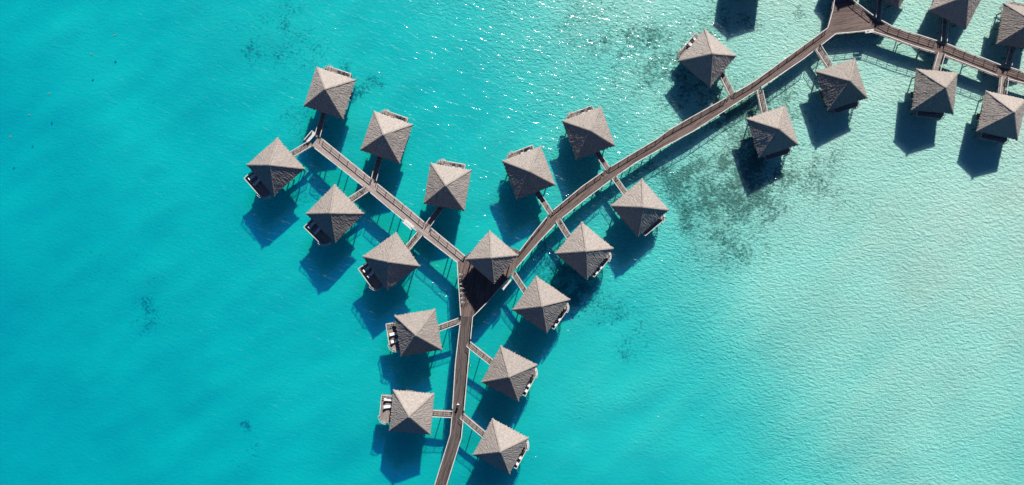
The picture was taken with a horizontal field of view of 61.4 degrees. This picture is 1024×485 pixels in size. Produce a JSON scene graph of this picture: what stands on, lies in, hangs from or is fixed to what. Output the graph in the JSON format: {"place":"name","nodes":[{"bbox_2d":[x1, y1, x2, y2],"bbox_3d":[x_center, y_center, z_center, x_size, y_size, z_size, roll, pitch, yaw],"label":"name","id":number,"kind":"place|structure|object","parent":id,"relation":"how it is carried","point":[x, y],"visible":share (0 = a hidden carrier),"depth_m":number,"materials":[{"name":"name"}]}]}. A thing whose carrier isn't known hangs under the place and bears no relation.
{"place":"outdoors","nodes":[
{"label":"outdoors","id":0,"kind":"place"},
{"bbox_2d":[0,0,1023,484],"bbox_3d":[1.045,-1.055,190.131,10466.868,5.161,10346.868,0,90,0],"label":"water","id":1,"kind":"structure","parent":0,"point":[182,302],"depth_m":189.91,"materials":[{"name":"teal liquid"}]},
{"bbox_2d":[244,137,305,198],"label":"overwater bungalow","id":2,"kind":"object","parent":1,"relation":"on","point":[275,166],"visible":1,"depth_m":182.40,"materials":[{"name":"grey wood"}]},
{"bbox_2d":[303,65,355,118],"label":"overwater bungalow","id":3,"kind":"object","parent":1,"relation":"on","point":[330,92],"visible":1,"depth_m":182.09,"materials":[{"name":"grey wood"}]},
{"bbox_2d":[304,184,363,245],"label":"overwater bungalow","id":4,"kind":"object","parent":1,"relation":"on","point":[334,213],"visible":1,"depth_m":182.37,"materials":[{"name":"grey wood"}]},
{"bbox_2d":[360,109,413,163],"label":"overwater bungalow","id":5,"kind":"object","parent":1,"relation":"on","point":[387,134],"visible":1,"depth_m":182.07,"materials":[{"name":"grey wood"}]},
{"bbox_2d":[358,232,419,290],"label":"overwater bungalow","id":6,"kind":"object","parent":1,"relation":"on","point":[391,261],"visible":1,"depth_m":182.35,"materials":[{"name":"grey wood"}]},
{"bbox_2d":[378,389,434,434],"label":"overwater bungalow","id":7,"kind":"object","parent":1,"relation":"on","point":[410,411],"visible":1,"depth_m":182.51,"materials":[{"name":"grey wood"}]},
{"bbox_2d":[386,308,441,356],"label":"overwater bungalow","id":8,"kind":"object","parent":1,"relation":"on","point":[418,332],"visible":1,"depth_m":182.38,"materials":[{"name":"grey wood"}]},
{"bbox_2d":[423,159,471,210],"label":"overwater bungalow","id":9,"kind":"object","parent":1,"relation":"on","point":[447,184],"visible":1,"depth_m":182.06,"materials":[{"name":"grey wood"}]},
{"bbox_2d":[472,418,528,474],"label":"overwater bungalow","id":10,"kind":"object","parent":1,"relation":"on","point":[501,446],"visible":1,"depth_m":182.29,"materials":[{"name":"grey wood"}]},
{"bbox_2d":[481,345,537,401],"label":"overwater bungalow","id":11,"kind":"object","parent":1,"relation":"on","point":[510,373],"visible":1,"depth_m":182.17,"materials":[{"name":"grey wood"}]},
{"bbox_2d":[502,145,555,199],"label":"overwater bungalow","id":12,"kind":"object","parent":1,"relation":"on","point":[528,172],"visible":1,"depth_m":181.93,"materials":[{"name":"grey wood"}]},
{"bbox_2d":[512,275,569,332],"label":"overwater bungalow","id":13,"kind":"object","parent":1,"relation":"on","point":[542,304],"visible":1,"depth_m":182.07,"materials":[{"name":"grey wood"}]},
{"bbox_2d":[555,221,613,279],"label":"overwater bungalow","id":14,"kind":"object","parent":1,"relation":"on","point":[584,250],"visible":1,"depth_m":181.97,"materials":[{"name":"grey wood"}]},
{"bbox_2d":[562,105,614,159],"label":"overwater bungalow","id":15,"kind":"object","parent":1,"relation":"on","point":[588,132],"visible":1,"depth_m":181.84,"materials":[{"name":"grey wood"}]},
{"bbox_2d":[610,178,668,236],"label":"overwater bungalow","id":16,"kind":"object","parent":1,"relation":"on","point":[639,207],"visible":1,"depth_m":181.88,"materials":[{"name":"grey wood"}]},
{"bbox_2d":[536,1,863,346],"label":"coral rubble","id":17,"kind":"object","parent":1,"relation":"on","point":[704,175],"visible":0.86,"depth_m":187.62,"materials":[{"name":"stone"}]},
{"bbox_2d":[677,29,736,87],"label":"overwater bungalow","id":18,"kind":"object","parent":1,"relation":"on","point":[706,58],"visible":1,"depth_m":181.61,"materials":[{"name":"grey wood"}]},
{"bbox_2d":[746,105,798,160],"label":"overwater bungalow","id":19,"kind":"object","parent":1,"relation":"on","point":[772,131],"visible":1,"depth_m":181.68,"materials":[{"name":"grey wood"}]},
{"bbox_2d":[815,58,867,113],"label":"overwater bungalow","id":20,"kind":"object","parent":1,"relation":"on","point":[842,87],"visible":1,"depth_m":181.55,"materials":[{"name":"grey wood"}]},
{"bbox_2d":[908,68,957,120],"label":"overwater bungalow","id":21,"kind":"object","parent":1,"relation":"on","point":[932,95],"visible":1,"depth_m":181.51,"materials":[{"name":"grey wood"}]},
{"bbox_2d":[926,0,980,29],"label":"overwater bungalow","id":22,"kind":"object","parent":1,"relation":"on","point":[959,13],"visible":0.99,"depth_m":181.35,"materials":[{"name":"grey wood"}]},
{"bbox_2d":[972,90,1023,144],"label":"overwater bungalow","id":23,"kind":"object","parent":1,"relation":"on","point":[999,118],"visible":1,"depth_m":181.47,"materials":[{"name":"grey wood"}]},
{"bbox_2d":[991,0,1023,48],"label":"overwater bungalow","id":24,"kind":"object","parent":1,"relation":"on","point":[1010,28],"visible":0.99,"depth_m":181.51,"materials":[{"name":"grey wood"}]},
{"bbox_3d":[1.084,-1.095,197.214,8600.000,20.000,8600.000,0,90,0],"label":"water","id":25,"kind":"structure","parent":0,"visible":0},
{"bbox_2d":[290,141,311,156],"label":"gangway","id":26,"kind":"object","parent":25,"relation":"in","point":[295,152],"visible":0.97,"depth_m":185.25,"materials":[{"name":"grey wood"}]},
{"bbox_2d":[315,112,326,137],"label":"gangway","id":27,"kind":"object","parent":25,"relation":"in","point":[320,125],"visible":0.98,"depth_m":185.20,"materials":[{"name":"grey wood"}]},
{"bbox_2d":[304,130,314,142],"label":"bench bay","id":28,"kind":"object","parent":27,"relation":"attached to","point":[308,137],"visible":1,"depth_m":184.74,"materials":[{"name":"white paint"}]},
{"bbox_2d":[348,187,368,201],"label":"gangway","id":29,"kind":"object","parent":25,"relation":"in","point":[359,194],"visible":0.94,"depth_m":185.24,"materials":[{"name":"grey wood"}]},
{"bbox_2d":[371,156,382,181],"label":"gangway","id":30,"kind":"object","parent":25,"relation":"in","point":[376,171],"visible":0.98,"depth_m":185.18,"materials":[{"name":"grey wood"}]},
{"bbox_2d":[312,137,464,261],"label":"jetty","id":31,"kind":"object","parent":25,"relation":"in","point":[391,202],"visible":1,"depth_m":185.22,"materials":[{"name":"brown wood"}]},
{"bbox_2d":[403,219,413,229],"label":"bench bay","id":32,"kind":"object","parent":31,"relation":"on","point":[406,224],"visible":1,"depth_m":184.73,"materials":[{"name":"white paint"}]},
{"bbox_2d":[406,231,422,250],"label":"gangway","id":33,"kind":"object","parent":25,"relation":"in","point":[414,239],"visible":0.9,"depth_m":185.23,"materials":[{"name":"grey wood"}]},
{"bbox_2d":[426,206,444,226],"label":"gangway","id":34,"kind":"object","parent":25,"relation":"in","point":[434,216],"visible":0.96,"depth_m":185.17,"materials":[{"name":"grey wood"}]},
{"bbox_2d":[432,408,452,417],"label":"gangway","id":35,"kind":"object","parent":25,"relation":"in","point":[443,413],"visible":0.94,"depth_m":185.40,"materials":[{"name":"grey wood"}]},
{"bbox_2d":[438,318,460,330],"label":"gangway","id":36,"kind":"object","parent":25,"relation":"in","point":[449,324],"visible":0.91,"depth_m":185.28,"materials":[{"name":"grey wood"}]},
{"bbox_2d":[434,316,473,484],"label":"walkway","id":37,"kind":"structure","parent":25,"relation":"in","point":[462,364],"depth_m":185.36,"materials":[{"name":"brown wood"}]},
{"bbox_2d":[460,412,484,436],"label":"gangway","id":38,"kind":"object","parent":25,"relation":"in","point":[470,423],"visible":0.94,"depth_m":185.38,"materials":[{"name":"grey wood"}]},
{"bbox_2d":[466,341,492,364],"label":"gangway","id":39,"kind":"object","parent":25,"relation":"in","point":[480,353],"visible":0.91,"depth_m":185.29,"materials":[{"name":"grey wood"}]},
{"bbox_2d":[457,247,518,316],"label":"pavilion platform","id":40,"kind":"structure","parent":25,"relation":"in","point":[479,291],"depth_m":185.21,"materials":[{"name":"brown wood"}]},
{"bbox_2d":[465,230,518,283],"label":"pavilion","id":41,"kind":"structure","parent":40,"relation":"on","point":[491,257],"depth_m":179.93,"materials":[{"name":"grey wood"}]},
{"bbox_2d":[501,279,510,289],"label":"bench bay","id":42,"kind":"object","parent":40,"relation":"on","point":[504,286],"visible":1,"depth_m":184.68,"materials":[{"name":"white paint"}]},
{"bbox_2d":[511,271,526,293],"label":"gangway","id":43,"kind":"object","parent":25,"relation":"in","point":[518,281],"visible":0.82,"depth_m":185.16,"materials":[{"name":"grey wood"}]},
{"bbox_2d":[534,191,552,214],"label":"gangway","id":44,"kind":"object","parent":25,"relation":"in","point":[544,203],"visible":0.78,"depth_m":185.03,"materials":[{"name":"grey wood"}]},
{"bbox_2d":[555,218,569,238],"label":"gangway","id":45,"kind":"object","parent":25,"relation":"in","point":[562,227],"visible":0.81,"depth_m":185.04,"materials":[{"name":"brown wood"}]},
{"bbox_2d":[594,151,609,170],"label":"gangway","id":46,"kind":"object","parent":25,"relation":"in","point":[602,160],"visible":0.87,"depth_m":184.91,"materials":[{"name":"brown wood"}]},
{"bbox_2d":[611,176,626,193],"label":"gangway","id":47,"kind":"object","parent":25,"relation":"in","point":[619,185],"visible":0.89,"depth_m":184.92,"materials":[{"name":"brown wood"}]},
{"bbox_2d":[516,28,835,267],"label":"curving walkway","id":48,"kind":"structure","parent":25,"relation":"in","point":[575,199],"depth_m":184.78,"materials":[{"name":"brown wood"}]},
{"bbox_2d":[719,71,734,95],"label":"gangway","id":49,"kind":"object","parent":25,"relation":"in","point":[725,83],"visible":0.94,"depth_m":184.67,"materials":[{"name":"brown wood"}]},
{"bbox_2d":[756,90,767,113],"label":"gangway","id":50,"kind":"object","parent":25,"relation":"in","point":[761,101],"visible":0.94,"depth_m":184.65,"materials":[{"name":"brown wood"}]},
{"bbox_2d":[814,45,832,67],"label":"gangway","id":51,"kind":"object","parent":25,"relation":"in","point":[820,53],"visible":0.99,"depth_m":184.53,"materials":[{"name":"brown wood"}]},
{"bbox_2d":[824,0,872,34],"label":"plank triangle","id":52,"kind":"object","parent":25,"relation":"in","point":[847,16],"visible":0.97,"depth_m":184.46,"materials":[{"name":"brown wood"}]},
{"bbox_2d":[872,0,883,19],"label":"gangway","id":53,"kind":"object","parent":25,"relation":"in","point":[878,9],"visible":1,"depth_m":184.41,"materials":[{"name":"brown wood"}]},
{"bbox_2d":[884,0,903,9],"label":"overwater bungalow","id":54,"kind":"object","parent":25,"relation":"in","point":[895,3],"visible":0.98,"depth_m":182.30,"materials":[{"name":"grey wood"}]},
{"bbox_2d":[931,52,944,70],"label":"gangway","id":55,"kind":"object","parent":25,"relation":"in","point":[937,62],"visible":0.94,"depth_m":184.40,"materials":[{"name":"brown wood"}]},
{"bbox_2d":[936,18,948,42],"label":"gangway","id":56,"kind":"object","parent":25,"relation":"in","point":[942,32],"visible":0.98,"depth_m":184.35,"materials":[{"name":"brown wood"}]},
{"bbox_2d":[869,18,1023,84],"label":"walkway","id":57,"kind":"structure","parent":25,"relation":"on","point":[901,36],"depth_m":184.37,"materials":[{"name":"brown wood"}]},
{"bbox_2d":[995,76,1008,94],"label":"gangway","id":58,"kind":"object","parent":25,"relation":"in","point":[1002,83],"visible":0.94,"depth_m":184.35,"materials":[{"name":"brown wood"}]},
{"bbox_2d":[1002,45,1016,66],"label":"gangway","id":59,"kind":"object","parent":25,"relation":"in","point":[1008,57],"visible":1,"depth_m":184.31,"materials":[{"name":"brown wood"}]}
]}

